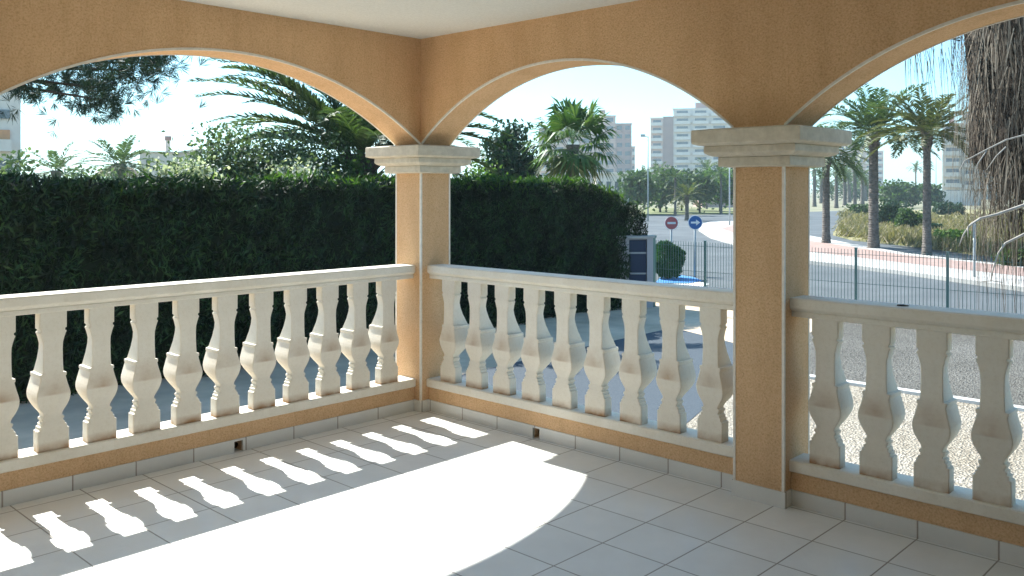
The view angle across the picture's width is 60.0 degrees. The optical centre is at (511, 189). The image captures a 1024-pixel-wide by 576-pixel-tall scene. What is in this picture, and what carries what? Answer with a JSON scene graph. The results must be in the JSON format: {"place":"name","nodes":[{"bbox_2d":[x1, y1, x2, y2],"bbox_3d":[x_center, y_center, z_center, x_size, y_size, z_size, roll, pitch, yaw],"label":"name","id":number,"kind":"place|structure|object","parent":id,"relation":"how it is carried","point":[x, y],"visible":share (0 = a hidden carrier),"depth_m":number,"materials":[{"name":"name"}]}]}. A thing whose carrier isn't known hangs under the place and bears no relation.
{"place":"outdoors","nodes":[
{"label":"outdoors","id":0,"kind":"place"},
{"bbox_2d":[0,88,20,174],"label":"apartment tower","id":1,"kind":"structure","parent":0,"point":[10,136],"depth_m":85.92,"materials":[{"name":"white concrete"}]},
{"bbox_2d":[0,160,9,169],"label":"window","id":2,"kind":"structure","parent":1,"relation":"in","point":[2,164],"depth_m":85.47,"materials":[{"name":"grey glass"}]},
{"bbox_2d":[0,109,9,118],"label":"window","id":3,"kind":"structure","parent":1,"relation":"in","point":[7,115],"depth_m":85.58,"materials":[{"name":"grey glass"}]},
{"bbox_2d":[98,167,143,181],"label":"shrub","id":4,"kind":"object","parent":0,"point":[135,172],"visible":0.06,"depth_m":45.64,"materials":[{"name":"plant"}]},
{"bbox_2d":[140,136,202,176],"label":"white house","id":5,"kind":"structure","parent":0,"point":[155,155],"depth_m":59.87,"materials":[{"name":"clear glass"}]},
{"bbox_2d":[181,0,637,38],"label":"ceiling","id":6,"kind":"structure","parent":0,"point":[420,19],"depth_m":5.17,"materials":[{"name":"paint"}]},
{"bbox_2d":[11,302,811,449],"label":"yard paving","id":7,"kind":"structure","parent":0,"point":[24,420],"depth_m":11.52,"materials":[{"name":"concrete"}]},
{"bbox_2d":[110,130,236,180],"bbox_3d":[-4.936,0.820,13.453,1.763,3.428,2.082,0,0,44],"label":"white blossom bush","id":8,"kind":"object","parent":7,"relation":"on","point":[185,167],"visible":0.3,"depth_m":13.38,"materials":[{"name":"grey plant"}]},
{"bbox_2d":[249,131,347,178],"bbox_3d":[-3.574,0.764,14.916,1.493,3.541,2.218,0,0,44],"label":"white blossom bush","id":9,"kind":"object","parent":7,"relation":"on","point":[299,169],"visible":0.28,"depth_m":14.87,"materials":[{"name":"grey plant"}]},
{"bbox_2d":[0,165,648,403],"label":"cypress hedge","id":10,"kind":"object","parent":7,"relation":"on","point":[65,233],"visible":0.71,"depth_m":12.58,"materials":[{"name":"green plant"}]},
{"bbox_2d":[616,235,654,307],"bbox_3d":[2.644,1.771,19.200,0.820,1.534,0.460,0,0,0],"label":"gate","id":11,"kind":"object","parent":7,"relation":"on","point":[640,248],"visible":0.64,"depth_m":19.03,"materials":[{"name":"metal"}]},
{"bbox_2d":[647,235,656,306],"bbox_3d":[3.008,1.766,19.100,0.150,1.544,0.150,0,0,44],"label":"gate post","id":12,"kind":"object","parent":7,"relation":"on","point":[654,262],"visible":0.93,"depth_m":19.07,"materials":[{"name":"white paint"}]},
{"bbox_2d":[21,35,968,190],"label":"sky","id":13,"kind":"structure","parent":0,"point":[635,97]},
{"bbox_2d":[538,110,634,182],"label":"apartment tower","id":14,"kind":"structure","parent":0,"point":[624,149],"depth_m":329.46,"materials":[{"name":"white concrete"}]},
{"bbox_2d":[462,330,732,421],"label":"driveway","id":15,"kind":"structure","parent":0,"point":[692,403],"depth_m":11.69,"materials":[{"name":"concrete"}]},
{"bbox_2d":[594,172,635,203],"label":"building","id":16,"kind":"structure","parent":0,"point":[605,181],"depth_m":150.00,"materials":[{"name":"white concrete"}]},
{"bbox_2d":[638,208,732,214],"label":"roundabout lawn","id":17,"kind":"structure","parent":0,"point":[670,211],"depth_m":97.32,"materials":[{"name":"green plant"}]},
{"bbox_2d":[612,169,661,210],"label":"round tree","id":18,"kind":"object","parent":17,"relation":"on","point":[636,184],"visible":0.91,"depth_m":87.19,"materials":[{"name":"green plant"}]},
{"bbox_2d":[638,165,653,209],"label":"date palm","id":19,"kind":"object","parent":17,"relation":"on","point":[643,167],"visible":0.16,"depth_m":104.61,"materials":[{"name":"green plant"}]},
{"bbox_2d":[651,160,665,208],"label":"date palm","id":20,"kind":"object","parent":17,"relation":"on","point":[655,164],"visible":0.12,"depth_m":111.68,"materials":[{"name":"green plant"}]},
{"bbox_2d":[644,164,687,211],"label":"round tree","id":21,"kind":"object","parent":17,"relation":"on","point":[664,193],"visible":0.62,"depth_m":93.87,"materials":[{"name":"green plant"}]},
{"bbox_2d":[665,168,707,210],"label":"round tree","id":22,"kind":"object","parent":17,"relation":"on","point":[690,172],"visible":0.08,"depth_m":101.19,"materials":[{"name":"green plant"}]},
{"bbox_2d":[677,169,719,212],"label":"round tree","id":23,"kind":"object","parent":17,"relation":"on","point":[712,187],"visible":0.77,"depth_m":91.33,"materials":[{"name":"green plant"}]},
{"bbox_2d":[690,158,717,208],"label":"date palm","id":24,"kind":"object","parent":17,"relation":"on","point":[707,164],"visible":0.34,"depth_m":109.88,"materials":[{"name":"green plant"}]},
{"bbox_2d":[699,167,732,210],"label":"round tree","id":25,"kind":"object","parent":17,"relation":"on","point":[725,194],"visible":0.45,"depth_m":97.07,"materials":[{"name":"green plant"}]},
{"bbox_2d":[719,168,732,204],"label":"round tree","id":26,"kind":"object","parent":17,"relation":"on","point":[731,193],"visible":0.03,"depth_m":97.16,"materials":[{"name":"green plant"}]},
{"bbox_2d":[650,103,731,179],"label":"apartment tower","id":27,"kind":"structure","parent":0,"point":[671,145],"depth_m":321.22,"materials":[{"name":"white concrete"}]},
{"bbox_2d":[677,165,687,167],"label":"window","id":28,"kind":"structure","parent":27,"relation":"in","point":[678,166],"depth_m":321.47,"materials":[{"name":"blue glass"}]},
{"bbox_2d":[677,157,687,159],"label":"window","id":29,"kind":"structure","parent":27,"relation":"in","point":[678,158],"depth_m":321.47,"materials":[{"name":"blue glass"}]},
{"bbox_2d":[677,126,687,128],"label":"window","id":30,"kind":"structure","parent":27,"relation":"in","point":[678,127],"depth_m":321.47,"materials":[{"name":"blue glass"}]},
{"bbox_2d":[695,118,705,120],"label":"window","id":31,"kind":"structure","parent":27,"relation":"in","point":[696,119],"depth_m":320.22,"materials":[{"name":"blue glass"}]},
{"bbox_2d":[695,110,705,112],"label":"window","id":32,"kind":"structure","parent":27,"relation":"in","point":[699,111],"depth_m":320.18,"materials":[{"name":"blue glass"}]},
{"bbox_2d":[693,198,732,206],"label":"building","id":33,"kind":"structure","parent":0,"point":[714,205],"depth_m":125.00,"materials":[{"name":"white concrete"}]},
{"bbox_2d":[622,191,1023,215],"bbox_3d":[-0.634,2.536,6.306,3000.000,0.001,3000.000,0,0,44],"label":"ground","id":34,"kind":"structure","parent":0,"point":[818,208],"depth_m":131.68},
{"bbox_2d":[0,147,45,178],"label":"leafy bush","id":35,"kind":"object","parent":34,"relation":"on","point":[19,160],"visible":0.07,"depth_m":23.95,"materials":[{"name":"green plant"}]},
{"bbox_2d":[19,141,94,179],"bbox_3d":[-22.419,0.064,44.011,3.980,4.922,3.549,0,0,10],"label":"date palm","id":36,"kind":"object","parent":34,"relation":"on","point":[60,161],"visible":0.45,"depth_m":43.71,"materials":[{"name":"green plant"}]},
{"bbox_2d":[61,164,126,181],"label":"leafy bush","id":37,"kind":"object","parent":34,"relation":"on","point":[72,173],"visible":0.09,"depth_m":35.78,"materials":[{"name":"green plant"}]},
{"bbox_2d":[0,55,210,143],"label":"pine tree","id":38,"kind":"object","parent":34,"relation":"on","point":[153,66],"visible":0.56,"depth_m":11.37,"materials":[{"name":"green plant"}]},
{"bbox_2d":[71,135,163,188],"bbox_3d":[-18.559,-0.006,41.965,4.275,5.065,3.914,0,0,19],"label":"date palm","id":39,"kind":"object","parent":34,"relation":"on","point":[120,168],"visible":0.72,"depth_m":41.65,"materials":[{"name":"green plant"}]},
{"bbox_2d":[176,137,229,170],"bbox_3d":[-5.922,0.778,16.968,1.484,3.568,1.444,0,0,11],"label":"upright shrub","id":40,"kind":"object","parent":34,"relation":"on","point":[196,150],"visible":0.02,"depth_m":16.95,"materials":[{"name":"green plant"}]},
{"bbox_2d":[167,120,313,180],"bbox_3d":[-4.691,0.697,15.399,2.868,3.748,2.905,0,0,44],"label":"flowering shrub","id":41,"kind":"object","parent":34,"relation":"on","point":[225,155],"visible":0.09,"depth_m":15.10,"materials":[{"name":"green plant"}]},
{"bbox_2d":[176,128,355,179],"bbox_3d":[-4.253,0.739,16.123,3.598,3.664,3.602,0,0,-27],"label":"flowering shrub","id":42,"kind":"object","parent":34,"relation":"on","point":[287,148],"visible":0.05,"depth_m":15.74,"materials":[{"name":"green plant"}]},
{"bbox_2d":[259,118,381,181],"bbox_3d":[-3.643,0.630,16.806,3.010,3.866,3.068,0,0,16],"label":"flowering shrub","id":43,"kind":"object","parent":34,"relation":"on","point":[347,164],"visible":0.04,"depth_m":16.59,"materials":[{"name":"green plant"}]},
{"bbox_2d":[187,58,518,177],"bbox_3d":[-3.305,-0.454,18.061,5.791,5.977,6.045,0,0,44],"label":"date palm","id":44,"kind":"object","parent":34,"relation":"on","point":[315,109],"visible":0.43,"depth_m":17.24,"materials":[{"name":"green plant"}]},
{"bbox_2d":[452,159,512,179],"bbox_3d":[-0.871,0.931,19.697,2.477,3.265,2.719,0,0,44],"label":"leafy bush","id":45,"kind":"object","parent":34,"relation":"on","point":[478,170],"visible":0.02,"depth_m":19.75,"materials":[{"name":"green plant"}]},
{"bbox_2d":[464,118,558,179],"bbox_3d":[-0.096,0.195,26.977,3.216,4.745,3.402,0,0,44],"label":"dark conifer","id":46,"kind":"object","parent":34,"relation":"on","point":[516,163],"visible":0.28,"depth_m":26.60,"materials":[{"name":"green plant"}]},
{"bbox_2d":[519,96,623,187],"bbox_3d":[1.676,-0.007,23.982,2.906,5.089,2.775,0,0,-26],"label":"fan palm","id":47,"kind":"object","parent":34,"relation":"on","point":[571,116],"visible":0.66,"depth_m":23.58,"materials":[{"name":"green plant"}]},
{"bbox_2d":[704,165,732,213],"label":"date palm","id":48,"kind":"object","parent":34,"relation":"on","point":[721,171],"visible":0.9,"depth_m":89.88,"materials":[{"name":"green plant"}]},
{"bbox_2d":[810,167,822,206],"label":"date palm","id":49,"kind":"object","parent":34,"relation":"on","point":[814,172],"visible":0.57,"depth_m":129.77,"materials":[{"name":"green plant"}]},
{"bbox_2d":[810,170,833,202],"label":"date palm","id":50,"kind":"object","parent":34,"relation":"on","point":[821,188],"visible":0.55,"depth_m":159.74,"materials":[{"name":"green plant"}]},
{"bbox_2d":[821,161,849,207],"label":"date palm","id":51,"kind":"object","parent":34,"relation":"on","point":[835,175],"visible":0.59,"depth_m":119.79,"materials":[{"name":"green plant"}]},
{"bbox_2d":[811,179,860,200],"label":"tree","id":52,"kind":"object","parent":34,"relation":"on","point":[832,189],"visible":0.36,"depth_m":199.18,"materials":[{"name":"green plant"}]},
{"bbox_2d":[830,167,858,204],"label":"date palm","id":53,"kind":"object","parent":34,"relation":"on","point":[845,193],"visible":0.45,"depth_m":139.77,"materials":[{"name":"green plant"}]},
{"bbox_2d":[839,171,860,202],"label":"date palm","id":54,"kind":"object","parent":34,"relation":"on","point":[849,192],"visible":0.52,"depth_m":169.74,"materials":[{"name":"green plant"}]},
{"bbox_2d":[842,160,868,204],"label":"date palm","id":55,"kind":"object","parent":34,"relation":"on","point":[855,177],"visible":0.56,"depth_m":117.83,"materials":[{"name":"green plant"}]},
{"bbox_2d":[838,182,881,200],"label":"tree","id":56,"kind":"object","parent":34,"relation":"on","point":[858,192],"visible":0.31,"depth_m":198.63,"materials":[{"name":"green plant"}]},
{"bbox_2d":[851,167,868,203],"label":"date palm","id":57,"kind":"object","parent":34,"relation":"on","point":[862,201],"visible":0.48,"depth_m":149.75,"materials":[{"name":"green plant"}]},
{"bbox_2d":[852,176,868,200],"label":"date palm","id":58,"kind":"object","parent":34,"relation":"on","point":[865,193],"visible":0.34,"depth_m":189.69,"materials":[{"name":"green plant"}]},
{"bbox_2d":[878,178,913,207],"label":"tree","id":59,"kind":"object","parent":34,"relation":"on","point":[893,191],"visible":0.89,"depth_m":118.99,"materials":[{"name":"green plant"}]},
{"bbox_2d":[894,181,922,206],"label":"tree","id":60,"kind":"object","parent":34,"relation":"on","point":[915,192],"visible":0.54,"depth_m":127.43,"materials":[{"name":"green plant"}]},
{"bbox_2d":[906,161,922,184],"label":"date palm","id":61,"kind":"object","parent":34,"relation":"on","point":[915,169],"visible":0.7,"depth_m":169.90,"materials":[{"name":"green plant"}]},
{"bbox_2d":[917,183,947,207],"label":"tree","id":62,"kind":"object","parent":34,"relation":"on","point":[937,195],"visible":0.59,"depth_m":117.24,"materials":[{"name":"green plant"}]},
{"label":"terrace base","id":63,"kind":"structure","parent":34,"relation":"on","visible":0},
{"bbox_2d":[0,411,1023,575],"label":"terrace floor","id":64,"kind":"structure","parent":63,"relation":"on","point":[425,493],"depth_m":4.09,"materials":[{"name":"tile"}]},
{"bbox_2d":[0,264,415,507],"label":"balustrade","id":65,"kind":"object","parent":64,"relation":"on","point":[54,460],"visible":1,"depth_m":4.99,"materials":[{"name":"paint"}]},
{"bbox_2d":[365,144,479,411],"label":"column","id":66,"kind":"structure","parent":64,"relation":"on","point":[422,172],"depth_m":6.19,"materials":[{"name":"paint"}]},
{"bbox_2d":[427,264,732,489],"bbox_3d":[0.341,1.032,5.390,2.404,1.009,0.182,0,0,44],"label":"balustrade","id":67,"kind":"object","parent":64,"relation":"on","point":[668,441],"visible":0.98,"depth_m":5.18,"materials":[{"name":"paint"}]},
{"bbox_2d":[691,125,851,508],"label":"column","id":68,"kind":"structure","parent":64,"relation":"on","point":[771,166],"depth_m":4.35,"materials":[{"name":"paint"}]},
{"bbox_2d":[421,0,1023,145],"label":"arched wall","id":69,"kind":"structure","parent":68,"relation":"on","point":[741,63],"depth_m":4.50,"materials":[{"name":"paint"}]},
{"bbox_2d":[789,295,1023,565],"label":"balustrade","id":70,"kind":"object","parent":64,"relation":"on","point":[929,500],"visible":1,"depth_m":3.91,"materials":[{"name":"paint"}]},
{"bbox_2d":[627,211,1023,313],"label":"road","id":71,"kind":"structure","parent":0,"point":[682,231],"depth_m":25.50,"materials":[{"name":"grey asphalt"}]},
{"bbox_2d":[640,134,648,220],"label":"street lamp","id":72,"kind":"object","parent":71,"relation":"on","point":[642,135],"visible":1,"depth_m":69.97,"materials":[{"name":"metal"}]},
{"bbox_2d":[656,239,685,278],"bbox_3d":[4.364,1.988,25.224,1.079,1.191,1.046,0,0,44],"label":"round bush","id":73,"kind":"object","parent":71,"relation":"on","point":[670,260],"visible":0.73,"depth_m":24.94,"materials":[{"name":"green plant"}]},
{"bbox_2d":[665,216,677,242],"bbox_3d":[4.763,1.675,26.515,0.400,1.729,0.083,0,0,0],"label":"no entry sign","id":74,"kind":"object","parent":71,"relation":"on","point":[671,223],"visible":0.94,"depth_m":26.48,"materials":[{"name":"metal"}]},
{"bbox_2d":[661,167,686,214],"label":"date palm","id":75,"kind":"object","parent":71,"relation":"on","point":[674,172],"visible":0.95,"depth_m":85.89,"materials":[{"name":"green plant"}]},
{"bbox_2d":[656,275,700,282],"bbox_3d":[4.797,2.529,25.088,1.224,0.001,2.714,0,0,15],"label":"painted bay","id":76,"kind":"object","parent":71,"relation":"on","point":[680,279],"visible":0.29,"depth_m":24.57,"materials":[{"name":"blue paint"}]},
{"bbox_2d":[667,181,708,220],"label":"date palm","id":77,"kind":"object","parent":71,"relation":"on","point":[686,197],"visible":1,"depth_m":71.81,"materials":[{"name":"green plant"}]},
{"bbox_2d":[681,282,706,285],"bbox_3d":[4.342,2.529,23.265,2.116,0.001,1.235,0,0,-20],"label":"painted bay edge","id":78,"kind":"object","parent":71,"relation":"on","point":[697,284],"visible":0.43,"depth_m":23.54,"materials":[{"name":"white paint"}]},
{"bbox_2d":[688,215,701,276],"bbox_3d":[5.266,1.646,25.515,0.410,1.787,0.083,0,0,0],"label":"direction sign","id":79,"kind":"object","parent":71,"relation":"on","point":[695,222],"visible":0.99,"depth_m":25.48,"materials":[{"name":"metal"}]},
{"bbox_2d":[687,379,1023,499],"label":"gravel yard","id":80,"kind":"structure","parent":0,"point":[963,455],"depth_m":8.88,"materials":[{"name":"beige gravel"}]},
{"bbox_2d":[958,134,1023,282],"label":"dead shrub","id":81,"kind":"object","parent":80,"relation":"on","point":[1000,213],"visible":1,"depth_m":8.99,"materials":[{"name":"grey wood"}]},
{"bbox_2d":[699,221,1023,291],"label":"pavement","id":82,"kind":"structure","parent":0,"point":[713,230],"depth_m":28.54,"materials":[{"name":"concrete"}]},
{"bbox_2d":[729,168,729,224],"bbox_3d":[14.719,0.288,60.000,0.115,4.512,0.115,0,0,0],"label":"street lamp","id":83,"kind":"object","parent":82,"relation":"on","point":[729,196],"visible":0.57,"depth_m":59.95,"materials":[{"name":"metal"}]},
{"bbox_2d":[721,225,1022,275],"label":"planting strip","id":84,"kind":"object","parent":82,"relation":"on","point":[826,247],"visible":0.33,"depth_m":31.42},
{"bbox_2d":[817,121,868,242],"bbox_3d":[14.237,-0.226,39.948,4.426,5.540,4.071,0,0,42],"label":"date palm","id":85,"kind":"object","parent":84,"relation":"on","point":[826,234],"visible":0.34,"depth_m":39.93,"materials":[{"name":"green plant"}]},
{"bbox_2d":[855,86,978,255],"bbox_3d":[15.450,-0.603,33.260,4.534,6.294,4.574,0,0,-4],"label":"date palm","id":86,"kind":"object","parent":84,"relation":"on","point":[926,127],"visible":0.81,"depth_m":33.00,"materials":[{"name":"green plant"}]},
{"bbox_2d":[816,82,940,247],"bbox_3d":[14.961,-0.950,36.634,5.668,6.989,5.466,0,0,4],"label":"date palm","id":87,"kind":"object","parent":82,"relation":"on","point":[865,117],"visible":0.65,"depth_m":36.39,"materials":[{"name":"green plant"}]},
{"bbox_2d":[973,223,975,276],"bbox_3d":[12.766,1.743,24.490,0.067,1.600,0.140,0,0,44],"label":"marker post","id":88,"kind":"object","parent":82,"relation":"on","point":[974,242],"visible":0.53,"depth_m":24.46,"materials":[{"name":"metal"}]},
{"bbox_2d":[991,247,1023,265],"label":"field shrub","id":89,"kind":"object","parent":82,"relation":"on","point":[1008,263],"visible":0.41,"depth_m":28.23,"materials":[{"name":"green plant"}]},
{"bbox_2d":[840,145,883,194],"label":"apartment tower","id":90,"kind":"structure","parent":0,"point":[880,164],"depth_m":419.25,"materials":[{"name":"white concrete"}]},
{"bbox_2d":[810,322,1023,405],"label":"road","id":91,"kind":"structure","parent":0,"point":[964,374],"depth_m":12.88,"materials":[{"name":"grey asphalt"}]},
{"bbox_2d":[810,374,1023,411],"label":"curb","id":92,"kind":"structure","parent":91,"relation":"on","point":[917,393],"depth_m":10.89,"materials":[{"name":"white concrete"}]},
{"bbox_2d":[905,17,1023,336],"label":"shaggy palm","id":93,"kind":"object","parent":91,"relation":"on","point":[993,56],"visible":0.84,"depth_m":11.04,"materials":[{"name":"brown plant"}]},
{"bbox_2d":[832,208,1023,260],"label":"field","id":94,"kind":"structure","parent":0,"point":[864,240],"depth_m":43.91,"materials":[{"name":"beige plant"}]},
{"bbox_2d":[842,203,868,214],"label":"field shrub","id":95,"kind":"object","parent":94,"relation":"on","point":[859,208],"visible":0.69,"depth_m":85.15,"materials":[{"name":"green plant"}]},
{"bbox_2d":[878,199,910,224],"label":"field shrub","id":96,"kind":"object","parent":94,"relation":"on","point":[887,209],"visible":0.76,"depth_m":57.18,"materials":[{"name":"green plant"}]},
{"bbox_2d":[888,207,922,227],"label":"field shrub","id":97,"kind":"object","parent":94,"relation":"on","point":[908,216],"visible":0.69,"depth_m":52.98,"materials":[{"name":"green plant"}]},
{"bbox_2d":[931,222,943,228],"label":"field shrub","id":98,"kind":"object","parent":94,"relation":"on","point":[933,225],"visible":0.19,"depth_m":49.23,"materials":[{"name":"green plant"}]},
{"bbox_2d":[932,201,966,214],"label":"field shrub","id":99,"kind":"object","parent":94,"relation":"on","point":[947,208],"visible":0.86,"depth_m":85.17,"materials":[{"name":"green plant"}]},
{"bbox_2d":[933,228,977,245],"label":"field shrub","id":100,"kind":"object","parent":94,"relation":"on","point":[954,234],"visible":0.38,"depth_m":36.89,"materials":[{"name":"green plant"}]},
{"bbox_2d":[935,191,980,205],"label":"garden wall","id":101,"kind":"structure","parent":0,"point":[954,196],"depth_m":140.00,"materials":[{"name":"white paint"}]},
{"bbox_2d":[942,114,996,198],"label":"apartment tower","id":102,"kind":"structure","parent":0,"point":[948,176],"depth_m":231.26,"materials":[{"name":"white concrete"}]},
{"bbox_2d":[946,179,958,182],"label":"window","id":103,"kind":"structure","parent":102,"relation":"in","point":[947,180],"depth_m":232.17,"materials":[{"name":"grey glass"}]},
{"bbox_2d":[946,169,958,171],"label":"window","id":104,"kind":"structure","parent":102,"relation":"in","point":[948,170],"depth_m":232.11,"materials":[{"name":"grey glass"}]},
{"bbox_2d":[946,158,958,161],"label":"window","id":105,"kind":"structure","parent":102,"relation":"in","point":[950,159],"depth_m":232.17,"materials":[{"name":"grey glass"}]},
{"bbox_2d":[946,148,958,150],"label":"window","id":106,"kind":"structure","parent":102,"relation":"in","point":[947,149],"depth_m":232.06,"materials":[{"name":"grey glass"}]},
{"bbox_3d":[-2.770,0.614,4.059,0.576,1.842,0.576,0,0,44],"label":"column","id":107,"kind":"object","parent":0,"visible":0},
{"bbox_2d":[0,0,420,145],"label":"arched wall","id":108,"kind":"structure","parent":107,"relation":"on","point":[373,78],"depth_m":5.09,"materials":[{"name":"paint"}]},
{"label":"fence kerb","id":109,"kind":"structure","parent":0,"visible":0},
{"bbox_2d":[656,240,1023,313],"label":"fence","id":110,"kind":"object","parent":109,"relation":"on","point":[886,285],"visible":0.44,"depth_m":16.65,"materials":[{"name":"metal"}]}
]}

